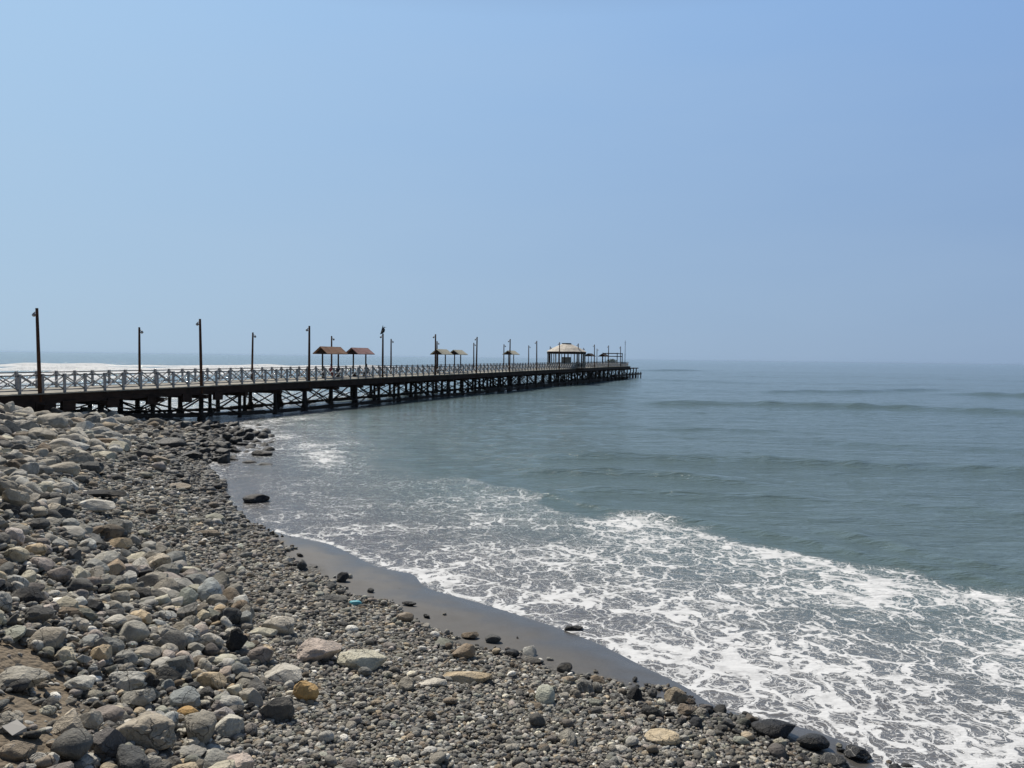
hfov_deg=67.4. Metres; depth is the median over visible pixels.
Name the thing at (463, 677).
beach stone
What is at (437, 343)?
lamp post
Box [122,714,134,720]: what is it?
beach stone
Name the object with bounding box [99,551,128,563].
beach stone
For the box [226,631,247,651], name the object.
beach stone
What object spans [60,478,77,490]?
beach stone
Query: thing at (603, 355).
shelter
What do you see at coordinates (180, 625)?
beach stone
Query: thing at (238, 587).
beach stone
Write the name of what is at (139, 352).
lamp post
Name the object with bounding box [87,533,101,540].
beach stone
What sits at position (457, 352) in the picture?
shelter
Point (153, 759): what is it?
beach stone
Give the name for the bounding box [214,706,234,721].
beach stone
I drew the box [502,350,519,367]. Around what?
shelter
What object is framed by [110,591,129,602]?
beach stone
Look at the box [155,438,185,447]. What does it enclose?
beach stone
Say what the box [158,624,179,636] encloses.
beach stone
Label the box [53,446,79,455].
beach stone
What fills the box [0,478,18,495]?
beach stone
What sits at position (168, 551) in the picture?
beach stone
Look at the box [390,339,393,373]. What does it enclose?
lamp post
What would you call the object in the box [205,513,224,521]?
beach stone
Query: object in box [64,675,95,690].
beach stone
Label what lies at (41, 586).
beach stone
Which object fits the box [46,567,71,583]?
beach stone
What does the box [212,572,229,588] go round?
beach stone
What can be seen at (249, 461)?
beach stone
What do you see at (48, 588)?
beach stone
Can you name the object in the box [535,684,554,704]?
beach stone
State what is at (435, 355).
lamp post
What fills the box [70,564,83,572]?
beach stone
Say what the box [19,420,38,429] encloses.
beach stone
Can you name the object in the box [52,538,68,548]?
beach stone
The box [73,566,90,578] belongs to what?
beach stone
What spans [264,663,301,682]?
beach stone
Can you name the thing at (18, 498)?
beach stone
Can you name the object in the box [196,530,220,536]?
beach stone
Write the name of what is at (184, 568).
beach stone
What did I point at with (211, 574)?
beach stone
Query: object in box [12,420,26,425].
beach stone
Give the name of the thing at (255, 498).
beach stone
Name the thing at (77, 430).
beach stone
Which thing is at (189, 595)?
beach stone
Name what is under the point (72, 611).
beach stone
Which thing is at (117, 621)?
beach stone
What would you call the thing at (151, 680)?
beach stone
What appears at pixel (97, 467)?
beach stone
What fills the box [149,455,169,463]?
beach stone
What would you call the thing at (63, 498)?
beach stone
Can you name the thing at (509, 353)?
lamp post
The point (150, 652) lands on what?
beach stone
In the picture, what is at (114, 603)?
beach stone
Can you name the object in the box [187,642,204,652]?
beach stone
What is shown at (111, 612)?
beach stone
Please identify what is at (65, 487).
beach stone
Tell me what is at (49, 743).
beach stone
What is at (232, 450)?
beach stone
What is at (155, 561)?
beach stone
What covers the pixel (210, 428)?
cobbles
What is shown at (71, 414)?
beach stone
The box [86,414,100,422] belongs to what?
beach stone
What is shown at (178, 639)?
beach stone
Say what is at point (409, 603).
beach stone
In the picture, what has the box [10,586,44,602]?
beach stone
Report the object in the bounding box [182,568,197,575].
beach stone
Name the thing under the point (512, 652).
beach stone
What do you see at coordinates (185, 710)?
beach stone
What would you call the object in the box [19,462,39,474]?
beach stone
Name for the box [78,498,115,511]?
beach stone
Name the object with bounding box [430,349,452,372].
shelter
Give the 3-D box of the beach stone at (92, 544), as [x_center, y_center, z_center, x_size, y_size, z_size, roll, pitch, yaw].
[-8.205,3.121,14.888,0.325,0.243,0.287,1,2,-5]
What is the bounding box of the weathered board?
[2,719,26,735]
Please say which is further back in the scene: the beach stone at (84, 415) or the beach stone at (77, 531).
the beach stone at (84, 415)
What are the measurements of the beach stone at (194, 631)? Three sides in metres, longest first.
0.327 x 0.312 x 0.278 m
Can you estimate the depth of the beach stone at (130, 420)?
47.84 m
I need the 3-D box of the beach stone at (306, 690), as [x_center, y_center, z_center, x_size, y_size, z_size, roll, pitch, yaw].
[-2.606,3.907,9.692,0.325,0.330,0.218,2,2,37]
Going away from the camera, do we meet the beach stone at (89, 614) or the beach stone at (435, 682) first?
the beach stone at (89, 614)
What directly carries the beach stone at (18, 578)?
on the ground
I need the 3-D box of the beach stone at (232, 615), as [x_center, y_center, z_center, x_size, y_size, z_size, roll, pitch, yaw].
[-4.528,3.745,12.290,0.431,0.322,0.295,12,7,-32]
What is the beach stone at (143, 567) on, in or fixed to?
on the ground
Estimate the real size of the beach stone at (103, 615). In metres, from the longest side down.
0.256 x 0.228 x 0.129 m
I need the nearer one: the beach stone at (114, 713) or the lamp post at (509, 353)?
the beach stone at (114, 713)
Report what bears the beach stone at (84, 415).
on the ground
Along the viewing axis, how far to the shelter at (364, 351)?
85.22 m
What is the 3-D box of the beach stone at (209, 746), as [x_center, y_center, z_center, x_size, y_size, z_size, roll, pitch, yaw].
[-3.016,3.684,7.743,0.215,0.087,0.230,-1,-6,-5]
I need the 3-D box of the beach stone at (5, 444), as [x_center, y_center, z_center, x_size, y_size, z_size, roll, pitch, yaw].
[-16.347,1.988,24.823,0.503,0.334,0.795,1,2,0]
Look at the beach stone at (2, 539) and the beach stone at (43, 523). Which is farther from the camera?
the beach stone at (43, 523)
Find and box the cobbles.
[0,402,912,767]
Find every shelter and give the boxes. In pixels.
[313,346,347,377]
[347,347,374,376]
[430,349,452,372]
[451,350,467,371]
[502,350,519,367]
[586,353,593,366]
[598,354,609,361]
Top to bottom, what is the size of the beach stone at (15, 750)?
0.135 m
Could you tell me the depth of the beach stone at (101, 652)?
9.00 m
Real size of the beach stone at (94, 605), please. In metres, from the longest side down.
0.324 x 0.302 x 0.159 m
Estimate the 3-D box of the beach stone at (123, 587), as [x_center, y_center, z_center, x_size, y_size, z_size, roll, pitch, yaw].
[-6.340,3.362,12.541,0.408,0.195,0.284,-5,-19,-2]
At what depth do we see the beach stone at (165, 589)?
12.98 m
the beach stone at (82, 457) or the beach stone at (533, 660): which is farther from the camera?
the beach stone at (82, 457)
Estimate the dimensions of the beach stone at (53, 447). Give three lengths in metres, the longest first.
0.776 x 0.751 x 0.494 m
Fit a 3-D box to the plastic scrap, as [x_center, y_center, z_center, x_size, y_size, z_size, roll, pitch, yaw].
[-3.124,4.386,15.324,0.278,0.142,0.184,0,2,-10]
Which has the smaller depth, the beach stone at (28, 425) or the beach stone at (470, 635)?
the beach stone at (470, 635)
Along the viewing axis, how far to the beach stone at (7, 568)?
11.05 m
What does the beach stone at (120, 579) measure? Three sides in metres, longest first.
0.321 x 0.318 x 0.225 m
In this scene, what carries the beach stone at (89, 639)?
on the ground
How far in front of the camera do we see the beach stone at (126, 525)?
16.66 m
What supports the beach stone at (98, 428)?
on the ground
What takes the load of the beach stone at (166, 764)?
on the ground
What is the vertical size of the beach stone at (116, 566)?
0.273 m
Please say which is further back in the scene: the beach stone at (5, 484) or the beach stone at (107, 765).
the beach stone at (5, 484)
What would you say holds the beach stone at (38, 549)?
on the ground
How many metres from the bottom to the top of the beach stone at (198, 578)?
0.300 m
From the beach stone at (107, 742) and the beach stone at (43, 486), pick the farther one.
the beach stone at (43, 486)
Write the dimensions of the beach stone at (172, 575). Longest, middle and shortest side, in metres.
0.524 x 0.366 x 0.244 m
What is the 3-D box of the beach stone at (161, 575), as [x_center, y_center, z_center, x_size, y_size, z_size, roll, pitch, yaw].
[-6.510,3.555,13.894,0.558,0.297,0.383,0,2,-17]
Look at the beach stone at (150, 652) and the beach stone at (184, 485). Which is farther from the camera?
the beach stone at (184, 485)
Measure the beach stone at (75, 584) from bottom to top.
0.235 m
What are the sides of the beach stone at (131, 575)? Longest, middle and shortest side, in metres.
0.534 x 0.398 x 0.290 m
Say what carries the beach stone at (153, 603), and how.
on the ground
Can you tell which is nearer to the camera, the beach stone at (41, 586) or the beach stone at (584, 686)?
the beach stone at (41, 586)
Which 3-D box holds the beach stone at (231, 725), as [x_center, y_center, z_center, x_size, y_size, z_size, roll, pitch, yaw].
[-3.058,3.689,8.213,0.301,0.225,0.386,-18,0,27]
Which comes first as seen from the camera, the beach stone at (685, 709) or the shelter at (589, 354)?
the beach stone at (685, 709)
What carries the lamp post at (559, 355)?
on the pier
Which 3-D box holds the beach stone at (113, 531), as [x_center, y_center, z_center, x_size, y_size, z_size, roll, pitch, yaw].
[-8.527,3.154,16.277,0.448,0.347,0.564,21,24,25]
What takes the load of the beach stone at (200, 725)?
on the ground
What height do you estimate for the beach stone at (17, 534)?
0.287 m
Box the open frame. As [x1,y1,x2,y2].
[602,353,622,361]
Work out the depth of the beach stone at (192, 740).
7.60 m
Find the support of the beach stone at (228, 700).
on the ground
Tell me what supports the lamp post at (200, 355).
on the pier
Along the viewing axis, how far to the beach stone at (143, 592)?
12.52 m
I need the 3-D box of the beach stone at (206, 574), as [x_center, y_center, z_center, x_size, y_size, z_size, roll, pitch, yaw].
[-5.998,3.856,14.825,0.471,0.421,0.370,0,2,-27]
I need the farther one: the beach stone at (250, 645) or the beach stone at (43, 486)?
the beach stone at (43, 486)
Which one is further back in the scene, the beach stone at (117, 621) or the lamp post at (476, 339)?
the lamp post at (476, 339)
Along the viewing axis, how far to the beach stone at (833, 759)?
9.78 m
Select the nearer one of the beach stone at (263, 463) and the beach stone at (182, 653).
the beach stone at (182, 653)
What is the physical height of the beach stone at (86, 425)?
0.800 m
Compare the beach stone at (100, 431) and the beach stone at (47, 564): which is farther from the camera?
the beach stone at (100, 431)
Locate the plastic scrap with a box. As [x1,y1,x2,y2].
[349,600,361,605]
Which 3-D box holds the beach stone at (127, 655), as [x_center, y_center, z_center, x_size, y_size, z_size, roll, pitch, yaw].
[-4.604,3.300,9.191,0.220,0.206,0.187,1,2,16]
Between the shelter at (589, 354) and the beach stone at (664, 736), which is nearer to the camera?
the beach stone at (664, 736)
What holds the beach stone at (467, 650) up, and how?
on the ground
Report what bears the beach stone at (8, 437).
on the ground
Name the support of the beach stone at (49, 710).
on the ground
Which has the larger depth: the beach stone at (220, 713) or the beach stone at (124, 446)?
the beach stone at (124, 446)
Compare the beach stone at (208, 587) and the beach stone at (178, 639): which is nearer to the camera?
the beach stone at (178, 639)
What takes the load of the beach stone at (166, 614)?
on the ground
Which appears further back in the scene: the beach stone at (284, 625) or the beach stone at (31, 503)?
the beach stone at (31, 503)
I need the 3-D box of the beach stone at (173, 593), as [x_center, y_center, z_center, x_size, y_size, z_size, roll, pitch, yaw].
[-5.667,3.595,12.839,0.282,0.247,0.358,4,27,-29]
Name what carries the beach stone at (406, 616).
on the ground
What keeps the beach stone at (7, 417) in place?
on the ground
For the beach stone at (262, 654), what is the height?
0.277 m
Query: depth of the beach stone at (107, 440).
33.45 m
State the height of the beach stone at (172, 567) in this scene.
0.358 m
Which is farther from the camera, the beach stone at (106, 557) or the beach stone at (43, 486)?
the beach stone at (43, 486)
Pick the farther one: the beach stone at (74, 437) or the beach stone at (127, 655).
the beach stone at (74, 437)
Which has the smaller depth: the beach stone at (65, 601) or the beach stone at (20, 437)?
the beach stone at (65, 601)
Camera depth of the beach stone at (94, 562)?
13.26 m
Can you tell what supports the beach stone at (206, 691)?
on the ground
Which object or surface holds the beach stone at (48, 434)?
on the ground
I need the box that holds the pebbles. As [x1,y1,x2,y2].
[0,410,848,767]
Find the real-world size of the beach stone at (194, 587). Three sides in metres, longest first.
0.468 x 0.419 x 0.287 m
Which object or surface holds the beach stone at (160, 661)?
on the ground
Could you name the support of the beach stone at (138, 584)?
on the ground
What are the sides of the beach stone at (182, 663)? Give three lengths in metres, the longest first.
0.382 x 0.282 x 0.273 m
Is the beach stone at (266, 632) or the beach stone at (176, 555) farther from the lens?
the beach stone at (176, 555)
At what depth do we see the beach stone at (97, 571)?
12.71 m
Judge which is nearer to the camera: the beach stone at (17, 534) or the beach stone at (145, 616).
the beach stone at (145, 616)
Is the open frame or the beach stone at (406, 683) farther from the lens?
the open frame
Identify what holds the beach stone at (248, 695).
on the ground
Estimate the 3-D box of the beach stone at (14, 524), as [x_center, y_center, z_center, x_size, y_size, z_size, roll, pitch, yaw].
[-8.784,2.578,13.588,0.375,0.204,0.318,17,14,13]
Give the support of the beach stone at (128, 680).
on the ground
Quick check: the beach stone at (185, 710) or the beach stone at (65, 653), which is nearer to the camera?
the beach stone at (185, 710)
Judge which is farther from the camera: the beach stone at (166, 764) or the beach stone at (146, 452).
the beach stone at (146, 452)
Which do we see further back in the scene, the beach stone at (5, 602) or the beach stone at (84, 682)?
the beach stone at (5, 602)
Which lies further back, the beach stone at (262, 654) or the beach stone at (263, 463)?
the beach stone at (263, 463)
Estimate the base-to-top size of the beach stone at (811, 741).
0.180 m
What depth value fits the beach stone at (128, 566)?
14.01 m
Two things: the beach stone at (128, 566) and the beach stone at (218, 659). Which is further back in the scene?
the beach stone at (128, 566)
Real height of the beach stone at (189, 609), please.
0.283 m
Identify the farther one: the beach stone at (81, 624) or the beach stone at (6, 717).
the beach stone at (81, 624)
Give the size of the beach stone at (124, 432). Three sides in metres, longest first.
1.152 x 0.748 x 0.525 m
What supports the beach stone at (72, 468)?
on the ground
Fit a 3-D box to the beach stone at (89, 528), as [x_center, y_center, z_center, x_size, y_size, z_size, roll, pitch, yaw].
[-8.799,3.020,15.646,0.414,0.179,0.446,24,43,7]
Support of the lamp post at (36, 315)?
on the pier
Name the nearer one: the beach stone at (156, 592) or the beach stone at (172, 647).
the beach stone at (172, 647)
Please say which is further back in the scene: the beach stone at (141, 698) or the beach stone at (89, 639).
the beach stone at (89, 639)
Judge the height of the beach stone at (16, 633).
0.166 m
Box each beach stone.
[0,414,16,420]
[0,425,11,434]
[0,440,13,447]
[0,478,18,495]
[0,502,19,514]
[0,516,9,528]
[0,535,4,542]
[0,559,7,565]
[0,562,13,575]
[0,592,11,612]
[0,666,49,688]
[0,711,22,732]
[0,740,37,761]
[1,489,29,506]
[1,625,26,642]
[2,435,13,440]
[2,468,17,475]
[3,420,21,432]
[3,460,21,468]
[3,547,29,562]
[4,401,14,412]
[5,523,28,528]
[5,527,24,544]
[6,575,28,586]
[9,469,27,476]
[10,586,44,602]
[11,431,27,436]
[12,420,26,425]
[12,435,30,442]
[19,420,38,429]
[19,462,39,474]
[20,409,31,413]
[21,535,36,544]
[23,481,42,491]
[24,605,53,621]
[25,543,46,555]
[27,427,57,439]
[27,500,34,506]
[27,627,65,649]
[28,518,49,529]
[28,582,44,590]
[29,557,54,570]
[30,493,39,501]
[36,413,67,428]
[37,483,46,491]
[39,705,54,715]
[43,585,54,591]
[45,517,61,526]
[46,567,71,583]
[46,740,53,747]
[48,438,76,447]
[49,462,80,476]
[49,493,65,506]
[50,444,62,449]
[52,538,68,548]
[52,714,83,734]
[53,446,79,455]
[53,482,71,493]
[54,646,76,661]
[56,507,73,517]
[56,596,79,607]
[58,607,83,617]
[59,626,68,637]
[60,412,74,417]
[60,434,80,441]
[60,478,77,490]
[62,526,84,537]
[63,452,94,462]
[63,548,81,561]
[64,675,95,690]
[67,577,93,591]
[69,427,87,437]
[70,433,86,443]
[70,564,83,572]
[71,617,89,631]
[71,752,97,764]
[72,440,89,450]
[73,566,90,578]
[75,421,94,429]
[78,413,94,417]
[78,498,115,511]
[78,608,97,620]
[78,634,98,648]
[79,461,103,472]
[79,523,92,533]
[79,711,102,729]
[80,538,96,548]
[82,490,126,497]
[83,558,109,573]
[85,599,104,610]
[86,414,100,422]
[86,447,100,451]
[87,438,105,447]
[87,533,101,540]
[88,426,112,430]
[89,566,104,577]
[89,644,111,660]
[91,423,104,428]
[91,451,115,459]
[91,636,124,655]
[92,525,103,533]
[93,728,125,757]
[94,429,108,433]
[94,434,105,438]
[94,550,119,563]
[94,705,124,722]
[96,613,107,617]
[99,438,118,442]
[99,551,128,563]
[100,524,124,538]
[100,762,117,767]
[101,431,122,437]
[102,614,126,627]
[104,609,123,616]
[105,600,124,611]
[106,558,125,574]
[107,441,129,451]
[107,518,132,533]
[108,671,147,690]
[109,537,132,548]
[110,575,128,584]
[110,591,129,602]
[112,584,135,591]
[114,416,137,424]
[115,649,137,664]
[116,711,176,749]
[116,744,149,767]
[117,430,129,434]
[117,620,149,642]
[121,688,155,706]
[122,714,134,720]
[123,570,136,584]
[124,563,140,576]
[125,614,141,621]
[126,552,145,559]
[130,610,152,623]
[131,581,143,587]
[132,557,150,567]
[133,449,156,457]
[134,645,162,659]
[134,673,159,689]
[135,587,151,598]
[136,472,152,477]
[137,565,150,570]
[137,574,158,586]
[138,547,150,552]
[138,599,158,608]
[142,552,157,558]
[146,553,171,569]
[146,571,167,580]
[147,755,162,765]
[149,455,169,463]
[150,656,170,667]
[150,761,172,767]
[151,588,165,596]
[153,577,179,591]
[154,563,179,574]
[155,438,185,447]
[155,543,167,553]
[155,665,181,680]
[156,630,187,651]
[158,587,170,592]
[158,610,176,619]
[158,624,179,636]
[161,643,178,653]
[161,679,174,690]
[163,572,181,578]
[164,711,178,728]
[165,549,178,553]
[165,655,193,672]
[166,551,186,561]
[166,589,179,598]
[167,420,175,424]
[169,483,191,488]
[169,686,200,708]
[171,562,182,572]
[172,620,189,629]
[174,578,192,588]
[175,745,206,757]
[176,650,192,659]
[177,602,197,618]
[177,706,198,715]
[179,587,197,606]
[180,450,202,458]
[180,625,199,641]
[181,566,200,572]
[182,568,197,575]
[183,737,199,745]
[184,711,216,743]
[185,584,199,591]
[186,574,206,583]
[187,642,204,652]
[195,572,208,577]
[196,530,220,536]
[196,672,226,689]
[197,577,221,601]
[197,632,223,646]
[199,686,213,698]
[203,749,228,767]
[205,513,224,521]
[206,571,215,576]
[206,608,219,617]
[206,744,223,749]
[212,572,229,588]
[212,654,237,663]
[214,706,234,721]
[215,714,244,737]
[218,607,241,624]
[220,695,243,706]
[223,587,239,599]
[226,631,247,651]
[226,752,254,767]
[227,583,242,594]
[230,448,241,452]
[230,628,243,633]
[233,595,248,602]
[235,672,253,681]
[239,610,251,624]
[239,688,263,707]
[240,604,254,618]
[242,460,256,462]
[243,493,269,502]
[245,642,254,648]
[247,646,272,663]
[247,678,266,692]
[250,627,277,636]
[251,450,272,455]
[257,462,271,464]
[259,697,294,720]
[261,616,293,635]
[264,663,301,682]
[293,680,318,700]
[297,638,341,660]
[316,594,347,602]
[336,649,387,670]
[396,612,413,621]
[398,676,413,692]
[402,601,415,605]
[419,678,446,686]
[443,671,491,683]
[452,643,475,658]
[461,631,478,637]
[485,634,500,642]
[505,649,519,656]
[522,657,541,663]
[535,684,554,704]
[558,729,576,746]
[564,626,582,630]
[576,679,594,693]
[615,745,627,751]
[627,685,642,701]
[641,705,663,718]
[644,728,679,745]
[664,687,687,703]
[677,703,695,715]
[751,719,795,738]
[773,738,787,745]
[796,733,829,749]
[819,752,846,765]
[844,744,871,760]
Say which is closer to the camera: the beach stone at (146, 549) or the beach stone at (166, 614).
the beach stone at (166, 614)
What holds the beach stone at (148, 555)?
on the ground
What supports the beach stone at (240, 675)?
on the ground
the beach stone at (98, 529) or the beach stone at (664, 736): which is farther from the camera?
the beach stone at (98, 529)
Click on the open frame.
(617, 356)
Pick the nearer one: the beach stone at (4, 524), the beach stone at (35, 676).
the beach stone at (35, 676)
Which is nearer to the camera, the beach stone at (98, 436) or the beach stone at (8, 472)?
the beach stone at (8, 472)
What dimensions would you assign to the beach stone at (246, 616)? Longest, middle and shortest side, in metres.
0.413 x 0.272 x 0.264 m
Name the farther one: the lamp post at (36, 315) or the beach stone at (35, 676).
the lamp post at (36, 315)
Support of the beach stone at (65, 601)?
on the ground
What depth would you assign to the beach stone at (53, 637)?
8.77 m
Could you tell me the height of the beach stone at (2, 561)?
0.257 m
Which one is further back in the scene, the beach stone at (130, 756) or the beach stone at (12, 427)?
the beach stone at (12, 427)
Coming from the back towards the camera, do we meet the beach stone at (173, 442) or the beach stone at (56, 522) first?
the beach stone at (173, 442)
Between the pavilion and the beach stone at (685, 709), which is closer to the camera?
the beach stone at (685, 709)
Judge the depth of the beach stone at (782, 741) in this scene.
10.20 m
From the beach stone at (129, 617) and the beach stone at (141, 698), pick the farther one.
the beach stone at (129, 617)
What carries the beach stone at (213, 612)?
on the ground
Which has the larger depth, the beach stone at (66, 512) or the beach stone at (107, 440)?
the beach stone at (107, 440)
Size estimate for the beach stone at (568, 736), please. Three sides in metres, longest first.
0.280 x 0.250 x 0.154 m
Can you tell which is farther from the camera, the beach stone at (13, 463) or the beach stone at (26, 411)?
the beach stone at (26, 411)
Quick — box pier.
[0,362,641,421]
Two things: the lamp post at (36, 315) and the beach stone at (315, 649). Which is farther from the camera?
the lamp post at (36, 315)
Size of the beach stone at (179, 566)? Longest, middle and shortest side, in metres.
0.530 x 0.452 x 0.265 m
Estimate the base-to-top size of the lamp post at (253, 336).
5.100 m
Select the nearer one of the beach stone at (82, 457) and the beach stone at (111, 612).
the beach stone at (111, 612)
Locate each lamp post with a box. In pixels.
[32,308,41,401]
[138,327,143,383]
[196,319,202,393]
[251,332,255,379]
[306,326,309,386]
[380,334,383,381]
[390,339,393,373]
[433,334,435,379]
[436,341,438,368]
[475,337,477,376]
[508,339,510,371]
[535,341,536,369]
[558,342,559,371]
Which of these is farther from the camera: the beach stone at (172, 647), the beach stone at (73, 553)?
the beach stone at (73, 553)
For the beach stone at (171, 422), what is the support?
on the ground
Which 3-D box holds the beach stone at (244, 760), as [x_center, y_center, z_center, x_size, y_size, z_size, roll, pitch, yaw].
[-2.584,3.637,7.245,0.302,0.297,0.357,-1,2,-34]
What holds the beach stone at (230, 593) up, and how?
on the ground
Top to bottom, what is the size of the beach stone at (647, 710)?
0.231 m
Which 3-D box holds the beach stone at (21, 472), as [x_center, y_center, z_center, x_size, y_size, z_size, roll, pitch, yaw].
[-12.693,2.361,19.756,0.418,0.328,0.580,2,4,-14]
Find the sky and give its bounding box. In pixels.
[0,0,1023,364]
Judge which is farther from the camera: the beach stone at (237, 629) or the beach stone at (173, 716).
the beach stone at (237, 629)
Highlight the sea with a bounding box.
[0,352,1023,767]
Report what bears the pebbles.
on the ground
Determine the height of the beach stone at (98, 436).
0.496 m
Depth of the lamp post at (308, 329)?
71.55 m
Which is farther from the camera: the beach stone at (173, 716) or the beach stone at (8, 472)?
the beach stone at (8, 472)
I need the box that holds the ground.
[0,411,874,767]
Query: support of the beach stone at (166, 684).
on the ground
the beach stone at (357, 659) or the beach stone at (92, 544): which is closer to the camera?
the beach stone at (357, 659)
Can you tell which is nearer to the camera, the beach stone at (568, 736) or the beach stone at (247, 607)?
the beach stone at (568, 736)
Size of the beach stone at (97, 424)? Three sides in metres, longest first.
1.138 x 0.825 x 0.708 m
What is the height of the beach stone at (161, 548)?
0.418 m
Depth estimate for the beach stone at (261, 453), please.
39.50 m
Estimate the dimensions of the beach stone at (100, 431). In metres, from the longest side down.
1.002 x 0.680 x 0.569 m
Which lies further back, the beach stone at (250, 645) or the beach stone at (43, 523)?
the beach stone at (43, 523)
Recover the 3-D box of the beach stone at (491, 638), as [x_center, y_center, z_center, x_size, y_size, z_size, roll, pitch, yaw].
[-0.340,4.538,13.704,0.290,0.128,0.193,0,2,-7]
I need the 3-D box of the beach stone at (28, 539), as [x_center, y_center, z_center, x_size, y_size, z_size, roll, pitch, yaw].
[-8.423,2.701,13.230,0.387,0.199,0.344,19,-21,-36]
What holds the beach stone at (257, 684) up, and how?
on the ground
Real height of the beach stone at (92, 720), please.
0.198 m
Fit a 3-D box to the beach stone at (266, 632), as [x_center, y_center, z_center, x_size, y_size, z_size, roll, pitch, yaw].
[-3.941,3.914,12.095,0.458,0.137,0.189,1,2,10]
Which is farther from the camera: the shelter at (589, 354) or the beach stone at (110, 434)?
the shelter at (589, 354)
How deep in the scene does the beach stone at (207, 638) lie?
10.72 m
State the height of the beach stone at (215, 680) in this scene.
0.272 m
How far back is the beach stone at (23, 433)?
28.44 m
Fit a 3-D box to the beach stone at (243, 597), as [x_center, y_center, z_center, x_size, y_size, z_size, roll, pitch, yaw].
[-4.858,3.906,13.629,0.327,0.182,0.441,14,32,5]
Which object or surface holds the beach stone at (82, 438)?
on the ground
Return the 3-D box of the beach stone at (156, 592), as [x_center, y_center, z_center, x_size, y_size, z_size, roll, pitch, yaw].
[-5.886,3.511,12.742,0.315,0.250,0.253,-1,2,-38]
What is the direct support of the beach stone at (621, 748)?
on the ground
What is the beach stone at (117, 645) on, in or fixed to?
on the ground
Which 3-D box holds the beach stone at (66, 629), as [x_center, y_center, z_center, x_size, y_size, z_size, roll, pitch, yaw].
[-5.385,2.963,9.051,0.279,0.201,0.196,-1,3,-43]
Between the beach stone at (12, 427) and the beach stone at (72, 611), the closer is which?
the beach stone at (72, 611)
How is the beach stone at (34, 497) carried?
on the ground
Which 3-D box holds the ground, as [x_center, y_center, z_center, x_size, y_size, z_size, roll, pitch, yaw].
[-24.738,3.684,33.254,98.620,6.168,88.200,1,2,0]
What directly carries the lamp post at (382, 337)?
on the pier
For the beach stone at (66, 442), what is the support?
on the ground
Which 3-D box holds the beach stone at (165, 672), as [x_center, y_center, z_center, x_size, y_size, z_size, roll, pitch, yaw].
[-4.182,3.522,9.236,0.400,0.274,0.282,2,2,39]
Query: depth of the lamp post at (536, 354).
133.60 m
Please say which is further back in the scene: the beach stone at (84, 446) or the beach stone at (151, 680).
the beach stone at (84, 446)
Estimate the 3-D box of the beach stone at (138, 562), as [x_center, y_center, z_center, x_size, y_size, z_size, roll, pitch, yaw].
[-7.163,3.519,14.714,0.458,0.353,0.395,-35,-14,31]
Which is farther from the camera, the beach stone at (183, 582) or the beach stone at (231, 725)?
the beach stone at (183, 582)
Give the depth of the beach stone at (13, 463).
20.86 m
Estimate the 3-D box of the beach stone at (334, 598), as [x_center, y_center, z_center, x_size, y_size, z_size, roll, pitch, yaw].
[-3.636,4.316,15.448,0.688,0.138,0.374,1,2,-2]
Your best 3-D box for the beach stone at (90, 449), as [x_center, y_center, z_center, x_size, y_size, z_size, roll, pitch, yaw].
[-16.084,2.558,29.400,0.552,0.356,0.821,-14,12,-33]
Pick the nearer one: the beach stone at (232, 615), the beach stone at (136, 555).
the beach stone at (232, 615)
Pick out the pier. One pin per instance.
(109, 395)
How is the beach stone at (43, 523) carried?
on the ground
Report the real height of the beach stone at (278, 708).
0.300 m
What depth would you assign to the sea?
25.87 m
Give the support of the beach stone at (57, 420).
on the ground
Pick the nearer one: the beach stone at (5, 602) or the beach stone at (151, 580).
the beach stone at (5, 602)
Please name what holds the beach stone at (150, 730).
on the ground
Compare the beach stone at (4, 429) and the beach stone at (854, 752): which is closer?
the beach stone at (854, 752)
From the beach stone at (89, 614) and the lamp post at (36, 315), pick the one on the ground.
the beach stone at (89, 614)
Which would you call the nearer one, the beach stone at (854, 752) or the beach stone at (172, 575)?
the beach stone at (854, 752)
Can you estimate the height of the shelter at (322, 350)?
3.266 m
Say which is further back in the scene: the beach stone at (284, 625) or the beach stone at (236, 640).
the beach stone at (284, 625)
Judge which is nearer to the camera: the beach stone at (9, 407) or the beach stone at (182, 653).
the beach stone at (182, 653)
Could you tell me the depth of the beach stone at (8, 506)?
14.47 m
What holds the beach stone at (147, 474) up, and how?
on the ground
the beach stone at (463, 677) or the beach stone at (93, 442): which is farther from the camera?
the beach stone at (93, 442)
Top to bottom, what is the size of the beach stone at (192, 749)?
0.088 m
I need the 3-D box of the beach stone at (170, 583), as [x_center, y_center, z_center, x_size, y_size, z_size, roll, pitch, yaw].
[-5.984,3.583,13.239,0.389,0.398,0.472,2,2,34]
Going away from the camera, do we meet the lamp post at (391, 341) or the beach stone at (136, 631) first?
the beach stone at (136, 631)
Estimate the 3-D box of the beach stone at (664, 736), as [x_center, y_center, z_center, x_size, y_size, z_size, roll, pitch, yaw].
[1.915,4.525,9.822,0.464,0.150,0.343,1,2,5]
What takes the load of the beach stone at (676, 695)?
on the ground
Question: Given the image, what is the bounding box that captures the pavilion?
[547,343,587,369]
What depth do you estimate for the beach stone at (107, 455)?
28.28 m
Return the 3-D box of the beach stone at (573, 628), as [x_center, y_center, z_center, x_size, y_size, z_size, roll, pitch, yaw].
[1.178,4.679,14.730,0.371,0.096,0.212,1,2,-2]
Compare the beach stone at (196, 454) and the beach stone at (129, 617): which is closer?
the beach stone at (129, 617)
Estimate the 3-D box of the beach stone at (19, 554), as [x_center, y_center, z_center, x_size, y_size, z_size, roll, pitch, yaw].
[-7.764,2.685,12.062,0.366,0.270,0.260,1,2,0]

